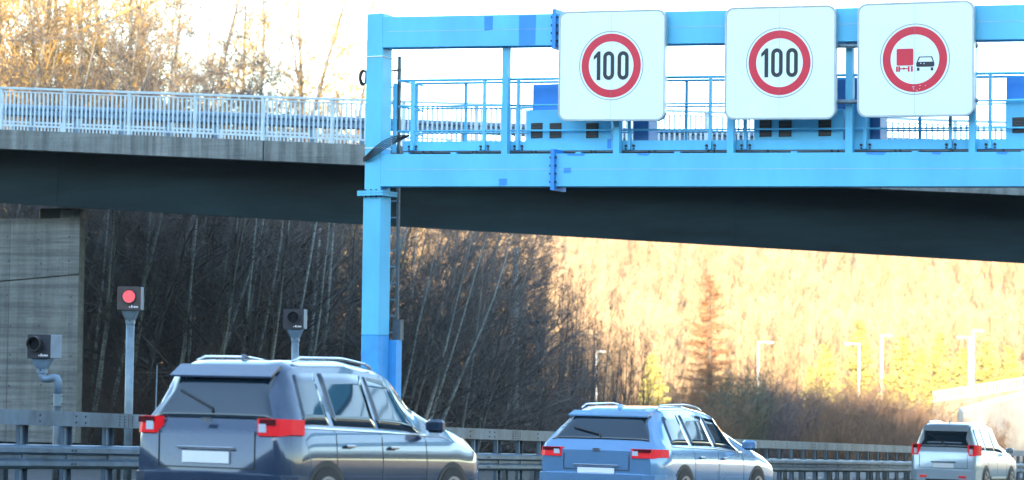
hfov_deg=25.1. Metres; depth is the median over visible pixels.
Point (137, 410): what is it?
bare shrub
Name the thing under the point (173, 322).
bare tree
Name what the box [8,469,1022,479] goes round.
road
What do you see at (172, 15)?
bare tree
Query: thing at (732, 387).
bare shrub
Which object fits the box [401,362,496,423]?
bare shrub
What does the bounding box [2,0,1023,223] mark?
sky
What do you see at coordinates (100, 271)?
bare tree
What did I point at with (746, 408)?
bare shrub
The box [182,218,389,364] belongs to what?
bare tree
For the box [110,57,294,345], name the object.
bare tree
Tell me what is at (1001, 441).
bare shrub
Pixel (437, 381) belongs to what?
bare tree
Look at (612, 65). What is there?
traffic sign
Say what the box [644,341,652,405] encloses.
bare tree
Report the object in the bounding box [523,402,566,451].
bare shrub
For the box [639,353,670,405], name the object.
conifer tree
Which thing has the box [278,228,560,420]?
bare tree
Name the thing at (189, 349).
bare tree
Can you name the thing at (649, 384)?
bare tree
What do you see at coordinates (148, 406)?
bare shrub
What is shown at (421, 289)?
bare tree
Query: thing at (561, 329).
bare tree
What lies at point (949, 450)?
car
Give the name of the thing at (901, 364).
conifer tree
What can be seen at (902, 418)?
bare shrub
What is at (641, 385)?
bare tree
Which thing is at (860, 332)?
conifer tree
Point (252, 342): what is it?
bare tree
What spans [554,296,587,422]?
bare tree
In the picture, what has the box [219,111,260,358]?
bare tree
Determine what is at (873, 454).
bare shrub
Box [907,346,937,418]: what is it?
conifer tree
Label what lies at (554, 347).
bare tree
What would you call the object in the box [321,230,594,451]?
bare tree
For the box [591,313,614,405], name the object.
bare tree
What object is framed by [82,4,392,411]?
bare tree
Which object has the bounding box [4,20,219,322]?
bare tree
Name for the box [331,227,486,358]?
bare tree
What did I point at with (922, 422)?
bare shrub
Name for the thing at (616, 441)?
car
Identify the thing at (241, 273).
bare tree
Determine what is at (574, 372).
bare tree
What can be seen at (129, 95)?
bridge railing
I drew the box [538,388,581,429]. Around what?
bare shrub
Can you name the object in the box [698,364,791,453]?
bare shrub
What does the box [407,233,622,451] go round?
bare tree
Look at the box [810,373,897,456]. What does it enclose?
bare shrub
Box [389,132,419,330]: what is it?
bare tree
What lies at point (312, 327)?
bare tree
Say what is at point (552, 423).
bare shrub
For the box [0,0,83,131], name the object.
bare tree
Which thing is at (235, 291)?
bare tree
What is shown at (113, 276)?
bare tree
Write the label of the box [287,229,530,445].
bare tree
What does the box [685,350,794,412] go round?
bare shrub
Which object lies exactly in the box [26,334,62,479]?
speed camera
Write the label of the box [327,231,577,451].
bare tree
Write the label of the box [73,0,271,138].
bare tree
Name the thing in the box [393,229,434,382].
bare tree
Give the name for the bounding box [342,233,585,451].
bare tree
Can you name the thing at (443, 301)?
bare tree
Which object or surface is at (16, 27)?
bare tree
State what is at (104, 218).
bare tree
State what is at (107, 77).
bare tree
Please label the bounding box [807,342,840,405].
conifer tree
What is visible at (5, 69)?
bare tree
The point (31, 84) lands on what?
bare tree
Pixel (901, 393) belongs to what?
bare shrub
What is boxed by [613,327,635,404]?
bare tree
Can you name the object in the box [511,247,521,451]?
bare tree
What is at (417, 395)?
bare shrub
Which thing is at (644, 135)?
control cabinet
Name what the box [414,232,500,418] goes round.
bare tree
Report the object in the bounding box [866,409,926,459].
bare shrub
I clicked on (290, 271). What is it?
bare tree
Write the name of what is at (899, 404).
bare shrub
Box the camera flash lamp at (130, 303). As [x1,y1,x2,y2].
[117,286,143,479]
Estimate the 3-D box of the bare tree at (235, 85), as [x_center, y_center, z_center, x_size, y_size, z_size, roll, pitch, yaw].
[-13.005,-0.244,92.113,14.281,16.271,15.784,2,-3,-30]
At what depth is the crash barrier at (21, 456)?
39.33 m
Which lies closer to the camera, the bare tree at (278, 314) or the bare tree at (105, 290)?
the bare tree at (278, 314)
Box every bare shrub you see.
[81,353,139,442]
[81,387,118,442]
[81,390,109,442]
[82,334,123,405]
[82,351,153,413]
[82,389,157,443]
[83,347,188,414]
[84,359,169,443]
[90,365,135,410]
[104,348,169,410]
[113,389,157,440]
[117,363,175,432]
[120,361,172,410]
[135,387,162,414]
[135,395,158,414]
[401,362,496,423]
[401,372,430,417]
[414,372,494,444]
[469,401,500,451]
[480,396,517,451]
[484,397,556,451]
[506,398,564,452]
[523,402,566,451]
[529,405,582,447]
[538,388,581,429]
[626,389,685,403]
[642,392,703,408]
[651,384,745,428]
[670,374,797,438]
[672,368,744,419]
[679,368,766,434]
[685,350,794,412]
[696,400,767,438]
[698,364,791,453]
[703,378,800,456]
[720,359,807,455]
[720,373,818,457]
[738,383,826,457]
[739,376,822,449]
[763,380,832,457]
[763,388,841,457]
[771,375,840,457]
[774,359,898,458]
[784,361,894,458]
[791,370,898,458]
[803,355,934,459]
[809,387,885,458]
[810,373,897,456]
[816,394,883,457]
[828,393,904,459]
[841,390,913,459]
[850,376,938,457]
[854,384,922,432]
[854,394,927,459]
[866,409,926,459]
[867,385,947,459]
[877,387,962,459]
[901,407,958,454]
[920,400,956,421]
[921,407,962,423]
[946,415,1009,439]
[985,415,1012,449]
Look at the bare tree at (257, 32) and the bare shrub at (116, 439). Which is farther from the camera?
the bare tree at (257, 32)
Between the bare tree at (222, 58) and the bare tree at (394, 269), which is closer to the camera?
the bare tree at (394, 269)
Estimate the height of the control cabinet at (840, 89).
0.967 m
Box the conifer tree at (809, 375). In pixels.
[799,366,819,398]
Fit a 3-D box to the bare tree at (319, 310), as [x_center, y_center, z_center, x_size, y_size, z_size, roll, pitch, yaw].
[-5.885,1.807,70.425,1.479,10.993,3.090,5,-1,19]
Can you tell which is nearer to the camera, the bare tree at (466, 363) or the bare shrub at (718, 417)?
the bare tree at (466, 363)
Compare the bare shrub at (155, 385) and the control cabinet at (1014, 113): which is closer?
the control cabinet at (1014, 113)
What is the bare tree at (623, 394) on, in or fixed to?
on the ground at (823, 266)
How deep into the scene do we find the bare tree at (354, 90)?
134.13 m
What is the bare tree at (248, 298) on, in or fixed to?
on the ground at (823, 266)
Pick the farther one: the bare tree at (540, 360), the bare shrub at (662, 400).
the bare shrub at (662, 400)
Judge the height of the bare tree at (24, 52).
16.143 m
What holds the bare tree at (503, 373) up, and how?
on the ground at (823, 266)
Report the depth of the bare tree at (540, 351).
96.05 m
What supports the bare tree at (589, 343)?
on the ground at (823, 266)
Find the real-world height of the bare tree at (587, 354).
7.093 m
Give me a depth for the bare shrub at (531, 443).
91.08 m
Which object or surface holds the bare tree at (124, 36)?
on the ground at (823, 266)
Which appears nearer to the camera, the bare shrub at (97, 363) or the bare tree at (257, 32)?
the bare shrub at (97, 363)
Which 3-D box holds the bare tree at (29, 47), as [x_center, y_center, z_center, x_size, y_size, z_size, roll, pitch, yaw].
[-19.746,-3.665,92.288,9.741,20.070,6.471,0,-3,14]
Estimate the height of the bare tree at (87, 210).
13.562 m
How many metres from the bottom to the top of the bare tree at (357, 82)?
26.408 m
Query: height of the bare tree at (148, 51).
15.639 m
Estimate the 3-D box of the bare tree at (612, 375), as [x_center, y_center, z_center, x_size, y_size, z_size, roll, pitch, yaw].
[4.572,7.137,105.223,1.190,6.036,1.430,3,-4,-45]
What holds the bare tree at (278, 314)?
on the ground at (823, 266)
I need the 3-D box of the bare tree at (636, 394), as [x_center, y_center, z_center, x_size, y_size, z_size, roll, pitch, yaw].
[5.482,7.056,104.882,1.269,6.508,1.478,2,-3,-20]
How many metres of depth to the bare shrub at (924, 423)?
155.08 m
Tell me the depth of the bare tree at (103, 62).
89.19 m
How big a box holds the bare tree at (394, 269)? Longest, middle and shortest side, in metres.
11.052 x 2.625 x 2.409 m
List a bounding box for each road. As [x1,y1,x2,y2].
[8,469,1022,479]
[958,390,1023,462]
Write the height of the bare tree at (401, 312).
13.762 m
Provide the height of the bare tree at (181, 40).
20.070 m
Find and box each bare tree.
[0,0,56,218]
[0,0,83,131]
[0,0,85,204]
[0,0,123,259]
[0,0,167,218]
[0,0,179,218]
[0,0,198,381]
[0,0,265,372]
[0,0,413,380]
[0,2,183,340]
[0,15,249,374]
[0,22,226,366]
[0,29,12,94]
[0,71,41,218]
[1,0,62,79]
[1,0,157,104]
[1,1,72,102]
[2,0,120,130]
[2,0,202,357]
[2,22,177,356]
[3,18,166,369]
[4,7,246,372]
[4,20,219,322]
[6,23,129,244]
[8,0,259,361]
[14,0,123,224]
[16,24,306,293]
[20,0,111,82]
[22,0,162,368]
[26,1,168,332]
[28,41,98,256]
[33,0,307,382]
[34,0,172,323]
[37,31,348,439]
[70,38,341,352]
[72,0,211,344]
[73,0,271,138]
[74,0,208,260]
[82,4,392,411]
[82,44,343,391]
[83,33,338,375]
[83,47,240,395]
[83,62,128,341]
[83,78,153,405]
[83,209,127,395]
[84,48,362,360]
[84,87,158,442]
[86,127,123,350]
[87,10,360,362]
[88,1,165,360]
[89,0,214,363]
[90,0,170,92]
[91,30,197,375]
[92,54,395,442]
[94,106,175,412]
[100,41,389,329]
[108,0,313,258]
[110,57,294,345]
[119,100,164,407]
[125,129,343,357]
[137,6,210,102]
[138,215,211,366]
[139,42,229,383]
[141,224,403,361]
[152,0,227,125]
[152,90,269,358]
[152,102,234,363]
[154,138,401,360]
[155,130,432,385]
[159,129,400,359]
[170,133,436,356]
[172,218,272,362]
[173,224,448,392]
[174,136,429,363]
[179,59,214,104]
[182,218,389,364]
[189,0,316,139]
[189,127,283,353]
[190,0,326,140]
[200,107,510,447]
[201,34,241,109]
[203,91,316,359]
[203,92,309,358]
[207,127,296,355]
[218,15,268,125]
[218,132,434,353]
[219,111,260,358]
[219,130,297,350]
[224,0,365,252]
[229,0,409,238]
[236,129,295,357]
[249,65,306,326]
[251,0,364,252]
[252,88,360,360]
[256,227,509,444]
[259,224,354,359]
[261,92,406,361]
[270,53,317,261]
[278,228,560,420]
[281,56,304,129]
[286,129,361,360]
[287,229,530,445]
[296,76,365,324]
[296,129,344,360]
[301,227,479,376]
[304,0,447,288]
[309,22,416,312]
[315,230,529,449]
[316,248,507,426]
[320,240,360,365]
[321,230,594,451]
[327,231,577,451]
[329,137,425,366]
[330,227,362,357]
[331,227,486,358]
[332,230,557,427]
[338,0,439,319]
[339,231,532,400]
[341,134,430,376]
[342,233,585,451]
[357,227,437,402]
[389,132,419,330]
[389,241,455,401]
[391,229,492,418]
[392,235,624,448]
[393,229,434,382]
[399,232,586,402]
[401,229,443,400]
[406,234,631,446]
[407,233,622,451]
[413,231,457,330]
[413,289,566,451]
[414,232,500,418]
[416,231,489,419]
[416,232,512,427]
[419,236,467,388]
[428,234,517,420]
[438,234,601,408]
[447,231,503,410]
[452,235,506,393]
[465,233,609,451]
[481,261,594,415]
[501,268,541,421]
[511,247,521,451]
[523,248,554,411]
[533,287,555,426]
[540,269,590,412]
[544,268,582,413]
[545,303,572,428]
[547,270,576,413]
[550,278,595,417]
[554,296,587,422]
[555,272,575,412]
[558,317,592,418]
[559,281,584,419]
[563,300,586,408]
[577,288,606,400]
[577,308,604,405]
[577,316,588,404]
[579,295,602,405]
[580,321,604,408]
[585,314,611,406]
[586,317,604,405]
[587,322,606,404]
[588,308,616,398]
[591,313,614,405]
[604,329,626,402]
[604,332,617,404]
[607,335,625,403]
[609,336,620,402]
[612,336,633,404]
[613,326,649,404]
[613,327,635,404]
[614,329,635,404]
[617,328,637,404]
[624,326,647,404]
[624,346,640,403]
[630,339,647,405]
[632,332,654,404]
[634,351,646,404]
[641,351,653,405]
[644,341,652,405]
[651,352,663,405]
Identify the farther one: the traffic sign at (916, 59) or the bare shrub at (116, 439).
the bare shrub at (116, 439)
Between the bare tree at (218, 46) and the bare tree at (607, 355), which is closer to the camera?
the bare tree at (218, 46)
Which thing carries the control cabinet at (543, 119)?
on the sign gantry
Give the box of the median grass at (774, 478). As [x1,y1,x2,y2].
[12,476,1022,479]
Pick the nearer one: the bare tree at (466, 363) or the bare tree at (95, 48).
the bare tree at (466, 363)
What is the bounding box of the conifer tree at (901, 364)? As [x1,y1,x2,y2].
[876,333,921,422]
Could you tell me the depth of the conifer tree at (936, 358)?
213.53 m
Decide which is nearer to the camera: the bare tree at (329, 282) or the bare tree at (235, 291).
the bare tree at (329, 282)
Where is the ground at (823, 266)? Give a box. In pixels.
[97,231,1022,441]
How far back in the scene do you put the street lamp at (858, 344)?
199.68 m
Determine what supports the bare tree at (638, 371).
on the ground at (823, 266)
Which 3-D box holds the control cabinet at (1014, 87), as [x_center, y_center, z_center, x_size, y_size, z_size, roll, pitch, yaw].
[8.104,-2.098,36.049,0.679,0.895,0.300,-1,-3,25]
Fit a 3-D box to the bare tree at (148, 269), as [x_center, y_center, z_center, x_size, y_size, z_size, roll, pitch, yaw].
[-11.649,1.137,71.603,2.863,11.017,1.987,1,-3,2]
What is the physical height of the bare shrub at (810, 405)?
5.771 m
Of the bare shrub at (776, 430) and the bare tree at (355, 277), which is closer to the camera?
the bare tree at (355, 277)
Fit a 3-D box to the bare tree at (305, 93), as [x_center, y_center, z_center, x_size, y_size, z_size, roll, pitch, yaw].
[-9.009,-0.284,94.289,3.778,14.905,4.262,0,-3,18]
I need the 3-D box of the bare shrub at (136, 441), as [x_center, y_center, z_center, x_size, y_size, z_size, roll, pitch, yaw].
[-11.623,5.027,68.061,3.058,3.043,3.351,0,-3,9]
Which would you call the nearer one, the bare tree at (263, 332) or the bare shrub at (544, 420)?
the bare tree at (263, 332)
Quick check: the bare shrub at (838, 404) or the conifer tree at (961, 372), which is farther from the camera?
the conifer tree at (961, 372)
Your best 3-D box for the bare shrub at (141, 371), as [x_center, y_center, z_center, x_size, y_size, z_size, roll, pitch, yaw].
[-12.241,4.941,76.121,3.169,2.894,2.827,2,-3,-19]
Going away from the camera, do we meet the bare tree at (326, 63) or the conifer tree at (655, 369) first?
the bare tree at (326, 63)
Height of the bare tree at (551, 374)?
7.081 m
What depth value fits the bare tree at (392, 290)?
72.56 m
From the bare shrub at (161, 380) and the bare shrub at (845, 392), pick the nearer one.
the bare shrub at (161, 380)
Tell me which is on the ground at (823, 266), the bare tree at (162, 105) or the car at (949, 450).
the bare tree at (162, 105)
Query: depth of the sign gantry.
38.46 m
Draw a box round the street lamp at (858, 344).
[844,343,859,394]
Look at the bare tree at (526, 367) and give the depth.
93.10 m
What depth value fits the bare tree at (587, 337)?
107.90 m
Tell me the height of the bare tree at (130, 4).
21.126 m
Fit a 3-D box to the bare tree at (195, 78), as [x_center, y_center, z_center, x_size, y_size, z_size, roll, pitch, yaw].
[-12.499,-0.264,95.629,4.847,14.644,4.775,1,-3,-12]
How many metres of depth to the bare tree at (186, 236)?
73.03 m
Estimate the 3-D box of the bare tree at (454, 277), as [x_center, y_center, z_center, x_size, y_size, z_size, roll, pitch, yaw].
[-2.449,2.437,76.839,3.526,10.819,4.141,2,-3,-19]
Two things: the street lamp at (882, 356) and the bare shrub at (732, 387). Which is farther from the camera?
the street lamp at (882, 356)
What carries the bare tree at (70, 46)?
on the ground at (823, 266)
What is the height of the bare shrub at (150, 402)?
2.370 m
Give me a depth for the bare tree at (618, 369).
111.94 m
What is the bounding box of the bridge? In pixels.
[0,129,1023,442]
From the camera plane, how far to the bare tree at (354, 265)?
83.73 m
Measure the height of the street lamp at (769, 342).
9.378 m
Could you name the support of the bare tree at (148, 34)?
on the ground at (823, 266)
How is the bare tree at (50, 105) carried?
on the ground at (823, 266)
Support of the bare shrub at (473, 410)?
on the ground at (823, 266)
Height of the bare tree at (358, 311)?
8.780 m
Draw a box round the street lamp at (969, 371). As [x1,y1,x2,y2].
[957,336,970,396]
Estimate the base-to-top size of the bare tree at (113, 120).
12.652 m
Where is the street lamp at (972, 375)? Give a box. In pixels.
[971,330,983,395]
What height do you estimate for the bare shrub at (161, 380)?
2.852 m
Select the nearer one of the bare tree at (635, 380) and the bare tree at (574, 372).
the bare tree at (574, 372)
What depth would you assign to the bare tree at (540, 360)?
97.47 m
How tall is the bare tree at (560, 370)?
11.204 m
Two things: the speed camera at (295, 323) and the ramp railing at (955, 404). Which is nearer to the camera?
the speed camera at (295, 323)
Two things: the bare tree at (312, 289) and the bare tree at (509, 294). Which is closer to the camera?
the bare tree at (312, 289)
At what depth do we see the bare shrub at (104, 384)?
72.74 m
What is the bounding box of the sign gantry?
[357,4,1023,397]
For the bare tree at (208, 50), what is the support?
on the ground at (823, 266)
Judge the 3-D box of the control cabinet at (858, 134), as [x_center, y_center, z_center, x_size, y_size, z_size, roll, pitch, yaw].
[5.605,-1.820,36.805,0.250,0.720,0.300,-1,-3,25]
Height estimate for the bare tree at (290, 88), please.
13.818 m
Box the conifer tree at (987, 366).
[974,340,1006,395]
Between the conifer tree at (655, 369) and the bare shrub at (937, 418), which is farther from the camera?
the conifer tree at (655, 369)
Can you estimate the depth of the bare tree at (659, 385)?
107.54 m
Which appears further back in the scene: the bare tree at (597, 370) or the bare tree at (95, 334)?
the bare tree at (597, 370)
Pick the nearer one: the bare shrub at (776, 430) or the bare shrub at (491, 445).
the bare shrub at (491, 445)
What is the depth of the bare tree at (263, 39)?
113.99 m
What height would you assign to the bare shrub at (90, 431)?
2.151 m
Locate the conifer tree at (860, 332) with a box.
[836,319,877,411]
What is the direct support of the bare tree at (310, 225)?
on the ground at (823, 266)
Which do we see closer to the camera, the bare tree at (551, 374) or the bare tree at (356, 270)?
the bare tree at (356, 270)
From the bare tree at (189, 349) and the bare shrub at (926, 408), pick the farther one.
the bare shrub at (926, 408)
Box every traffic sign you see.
[558,9,667,120]
[724,5,837,119]
[857,0,975,117]
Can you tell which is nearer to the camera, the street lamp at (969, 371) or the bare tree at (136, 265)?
the bare tree at (136, 265)
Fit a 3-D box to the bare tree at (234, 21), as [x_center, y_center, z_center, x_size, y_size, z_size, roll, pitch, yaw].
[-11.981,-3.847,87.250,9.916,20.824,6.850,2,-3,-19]
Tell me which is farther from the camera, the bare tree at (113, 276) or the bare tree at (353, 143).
the bare tree at (353, 143)
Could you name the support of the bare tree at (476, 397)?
on the ground at (823, 266)
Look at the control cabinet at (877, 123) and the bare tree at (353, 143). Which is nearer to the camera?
the control cabinet at (877, 123)
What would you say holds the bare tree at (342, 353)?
on the ground at (823, 266)
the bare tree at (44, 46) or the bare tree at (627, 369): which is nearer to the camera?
the bare tree at (44, 46)
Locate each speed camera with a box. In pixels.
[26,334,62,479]
[283,309,306,359]
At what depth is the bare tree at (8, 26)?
83.26 m
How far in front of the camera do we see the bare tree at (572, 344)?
97.66 m
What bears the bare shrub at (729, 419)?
on the ground at (823, 266)
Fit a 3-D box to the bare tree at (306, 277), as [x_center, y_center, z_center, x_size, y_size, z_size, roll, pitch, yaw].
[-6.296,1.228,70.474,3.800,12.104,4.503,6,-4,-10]
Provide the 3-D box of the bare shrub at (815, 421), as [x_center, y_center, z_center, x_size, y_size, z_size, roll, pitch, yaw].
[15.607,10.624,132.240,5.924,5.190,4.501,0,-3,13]
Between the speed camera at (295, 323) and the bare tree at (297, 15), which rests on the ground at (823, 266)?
the bare tree at (297, 15)
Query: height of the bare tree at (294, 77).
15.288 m
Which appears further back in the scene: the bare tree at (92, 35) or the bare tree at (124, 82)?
the bare tree at (92, 35)
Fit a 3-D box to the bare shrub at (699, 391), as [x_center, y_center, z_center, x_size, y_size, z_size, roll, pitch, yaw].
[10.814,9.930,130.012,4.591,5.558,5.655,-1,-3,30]
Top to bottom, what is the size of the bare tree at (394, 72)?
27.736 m
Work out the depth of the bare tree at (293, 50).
118.96 m
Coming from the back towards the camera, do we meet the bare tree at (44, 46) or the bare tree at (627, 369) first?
the bare tree at (627, 369)
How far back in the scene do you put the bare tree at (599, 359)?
110.94 m
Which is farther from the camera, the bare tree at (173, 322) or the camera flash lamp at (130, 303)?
the bare tree at (173, 322)
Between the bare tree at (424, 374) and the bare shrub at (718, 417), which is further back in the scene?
the bare shrub at (718, 417)
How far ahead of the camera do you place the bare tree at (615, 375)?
111.43 m
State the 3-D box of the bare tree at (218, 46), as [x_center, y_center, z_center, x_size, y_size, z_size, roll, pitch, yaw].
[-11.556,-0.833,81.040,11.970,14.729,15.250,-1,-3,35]
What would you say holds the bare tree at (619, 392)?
on the ground at (823, 266)
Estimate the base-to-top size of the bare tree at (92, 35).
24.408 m
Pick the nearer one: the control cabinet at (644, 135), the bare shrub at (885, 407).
the control cabinet at (644, 135)
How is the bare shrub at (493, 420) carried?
on the ground at (823, 266)
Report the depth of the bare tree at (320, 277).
77.60 m
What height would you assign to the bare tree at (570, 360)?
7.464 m
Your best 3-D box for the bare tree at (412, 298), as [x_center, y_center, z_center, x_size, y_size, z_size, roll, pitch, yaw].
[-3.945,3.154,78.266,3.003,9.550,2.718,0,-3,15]
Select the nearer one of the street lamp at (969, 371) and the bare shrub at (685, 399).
the bare shrub at (685, 399)
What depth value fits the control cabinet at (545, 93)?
39.49 m
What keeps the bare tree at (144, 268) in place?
on the ground at (823, 266)
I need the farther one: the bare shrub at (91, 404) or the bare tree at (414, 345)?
the bare tree at (414, 345)
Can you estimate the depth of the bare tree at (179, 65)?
96.94 m
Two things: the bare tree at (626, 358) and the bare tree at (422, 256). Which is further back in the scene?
the bare tree at (626, 358)
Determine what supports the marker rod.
on the crash barrier at (21, 456)
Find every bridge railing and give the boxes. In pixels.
[0,86,1005,145]
[3,120,497,145]
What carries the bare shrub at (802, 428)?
on the ground at (823, 266)
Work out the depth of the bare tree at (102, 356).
69.22 m
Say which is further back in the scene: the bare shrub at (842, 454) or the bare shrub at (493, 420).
the bare shrub at (842, 454)
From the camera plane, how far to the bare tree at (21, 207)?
79.40 m
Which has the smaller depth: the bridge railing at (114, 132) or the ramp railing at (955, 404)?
the bridge railing at (114, 132)
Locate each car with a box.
[136,354,477,479]
[540,402,773,479]
[911,420,1015,479]
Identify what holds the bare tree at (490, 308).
on the ground at (823, 266)
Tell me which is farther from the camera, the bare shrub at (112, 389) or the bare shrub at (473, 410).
the bare shrub at (473, 410)
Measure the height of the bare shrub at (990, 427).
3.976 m
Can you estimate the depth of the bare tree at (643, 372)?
103.38 m
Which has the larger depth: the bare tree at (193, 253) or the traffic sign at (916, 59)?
the bare tree at (193, 253)
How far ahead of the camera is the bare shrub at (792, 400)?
135.42 m
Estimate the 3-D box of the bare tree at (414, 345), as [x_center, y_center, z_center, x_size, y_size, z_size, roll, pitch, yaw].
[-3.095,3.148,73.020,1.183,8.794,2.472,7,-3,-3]
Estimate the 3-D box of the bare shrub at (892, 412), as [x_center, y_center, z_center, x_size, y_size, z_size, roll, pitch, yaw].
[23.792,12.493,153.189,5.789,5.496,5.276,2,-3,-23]
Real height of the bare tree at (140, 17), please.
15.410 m
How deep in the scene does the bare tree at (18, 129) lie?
79.97 m
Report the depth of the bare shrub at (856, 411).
149.62 m
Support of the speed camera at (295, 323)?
on the median
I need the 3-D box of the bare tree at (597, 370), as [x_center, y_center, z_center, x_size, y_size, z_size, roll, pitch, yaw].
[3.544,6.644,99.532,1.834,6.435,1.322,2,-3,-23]
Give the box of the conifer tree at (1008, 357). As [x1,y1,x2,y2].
[999,345,1022,391]
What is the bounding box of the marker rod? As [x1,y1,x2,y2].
[155,365,157,409]
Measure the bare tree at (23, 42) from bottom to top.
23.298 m
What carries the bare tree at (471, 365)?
on the ground at (823, 266)
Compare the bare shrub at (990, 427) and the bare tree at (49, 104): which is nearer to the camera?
the bare tree at (49, 104)
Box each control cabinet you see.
[526,110,612,140]
[533,84,557,109]
[633,121,656,140]
[754,109,844,139]
[837,79,856,108]
[854,104,869,138]
[870,118,886,138]
[1006,77,1023,98]
[1006,98,1023,138]
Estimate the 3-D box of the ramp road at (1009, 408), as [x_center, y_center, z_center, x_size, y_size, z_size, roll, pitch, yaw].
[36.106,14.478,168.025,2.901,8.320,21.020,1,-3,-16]
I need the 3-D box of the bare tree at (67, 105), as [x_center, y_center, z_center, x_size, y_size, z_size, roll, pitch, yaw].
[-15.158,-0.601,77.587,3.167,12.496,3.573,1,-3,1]
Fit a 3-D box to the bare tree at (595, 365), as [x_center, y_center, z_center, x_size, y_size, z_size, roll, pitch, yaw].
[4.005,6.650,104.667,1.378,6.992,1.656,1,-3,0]
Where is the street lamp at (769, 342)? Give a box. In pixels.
[757,341,773,388]
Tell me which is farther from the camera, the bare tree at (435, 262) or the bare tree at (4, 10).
the bare tree at (435, 262)
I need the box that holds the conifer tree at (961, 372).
[945,346,976,398]
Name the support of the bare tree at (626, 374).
on the ground at (823, 266)
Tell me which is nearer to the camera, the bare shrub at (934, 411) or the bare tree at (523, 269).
the bare tree at (523, 269)
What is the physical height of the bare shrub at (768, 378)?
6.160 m
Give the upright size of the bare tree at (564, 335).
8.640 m
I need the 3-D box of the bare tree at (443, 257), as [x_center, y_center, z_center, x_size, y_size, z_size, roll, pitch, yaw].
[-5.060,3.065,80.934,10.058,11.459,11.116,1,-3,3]
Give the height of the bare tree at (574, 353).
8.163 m
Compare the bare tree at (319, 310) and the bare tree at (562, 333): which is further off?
the bare tree at (562, 333)
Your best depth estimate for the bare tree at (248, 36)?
120.00 m
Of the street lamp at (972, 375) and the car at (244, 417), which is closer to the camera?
the car at (244, 417)
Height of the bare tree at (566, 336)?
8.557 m
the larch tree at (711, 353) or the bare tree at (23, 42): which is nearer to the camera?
the bare tree at (23, 42)
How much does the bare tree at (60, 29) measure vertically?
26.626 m
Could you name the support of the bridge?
on the ground at (823, 266)
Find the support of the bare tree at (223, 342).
on the ground at (823, 266)
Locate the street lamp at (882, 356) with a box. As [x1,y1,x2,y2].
[880,335,891,393]
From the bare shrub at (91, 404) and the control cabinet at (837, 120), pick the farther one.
the bare shrub at (91, 404)
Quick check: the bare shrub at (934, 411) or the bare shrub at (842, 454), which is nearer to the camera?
the bare shrub at (842, 454)
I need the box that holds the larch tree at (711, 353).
[671,273,748,427]
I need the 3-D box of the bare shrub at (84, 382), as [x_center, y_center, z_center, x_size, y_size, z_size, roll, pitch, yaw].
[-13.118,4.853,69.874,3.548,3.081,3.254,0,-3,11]
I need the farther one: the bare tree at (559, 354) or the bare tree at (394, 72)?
the bare tree at (394, 72)
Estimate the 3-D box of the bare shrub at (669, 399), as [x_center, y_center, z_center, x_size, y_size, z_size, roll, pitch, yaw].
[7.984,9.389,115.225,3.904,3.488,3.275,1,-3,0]
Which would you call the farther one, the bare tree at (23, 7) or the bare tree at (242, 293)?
the bare tree at (23, 7)
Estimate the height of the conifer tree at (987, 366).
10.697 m
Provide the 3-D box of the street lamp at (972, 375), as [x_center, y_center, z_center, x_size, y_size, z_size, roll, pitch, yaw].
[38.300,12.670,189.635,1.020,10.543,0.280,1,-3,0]
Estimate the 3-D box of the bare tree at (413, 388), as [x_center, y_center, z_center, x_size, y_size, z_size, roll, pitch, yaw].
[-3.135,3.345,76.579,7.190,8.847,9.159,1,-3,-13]
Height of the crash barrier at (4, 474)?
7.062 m
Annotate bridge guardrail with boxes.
[4,104,924,144]
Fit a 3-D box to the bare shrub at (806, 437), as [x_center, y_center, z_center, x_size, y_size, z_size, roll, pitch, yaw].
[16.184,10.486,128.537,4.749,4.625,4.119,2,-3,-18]
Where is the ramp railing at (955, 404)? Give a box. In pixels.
[932,377,1023,421]
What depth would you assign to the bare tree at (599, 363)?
108.19 m
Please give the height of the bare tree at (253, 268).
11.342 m
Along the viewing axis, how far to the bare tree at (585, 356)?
102.69 m
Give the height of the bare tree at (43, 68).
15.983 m
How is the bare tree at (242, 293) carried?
on the ground at (823, 266)
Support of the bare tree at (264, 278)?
on the ground at (823, 266)
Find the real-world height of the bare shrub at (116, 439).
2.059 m
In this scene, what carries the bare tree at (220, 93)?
on the ground at (823, 266)
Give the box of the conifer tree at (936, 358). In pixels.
[923,331,961,412]
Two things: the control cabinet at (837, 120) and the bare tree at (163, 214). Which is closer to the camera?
the control cabinet at (837, 120)
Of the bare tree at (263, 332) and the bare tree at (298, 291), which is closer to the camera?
the bare tree at (263, 332)
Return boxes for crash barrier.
[0,409,1023,479]
[0,441,1016,479]
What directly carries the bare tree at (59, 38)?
on the ground at (823, 266)
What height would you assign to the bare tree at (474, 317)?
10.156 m
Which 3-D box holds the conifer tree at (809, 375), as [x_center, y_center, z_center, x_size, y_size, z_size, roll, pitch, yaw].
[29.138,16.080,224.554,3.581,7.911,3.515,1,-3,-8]
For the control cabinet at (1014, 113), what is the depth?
35.58 m
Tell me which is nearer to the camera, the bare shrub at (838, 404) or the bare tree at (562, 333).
the bare tree at (562, 333)
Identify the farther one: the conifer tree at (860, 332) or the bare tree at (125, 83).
the conifer tree at (860, 332)
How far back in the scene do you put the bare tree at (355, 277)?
79.12 m
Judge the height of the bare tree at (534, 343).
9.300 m
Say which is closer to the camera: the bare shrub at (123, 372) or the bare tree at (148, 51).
the bare shrub at (123, 372)
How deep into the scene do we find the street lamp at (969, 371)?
194.69 m
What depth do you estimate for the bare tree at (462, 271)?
94.04 m

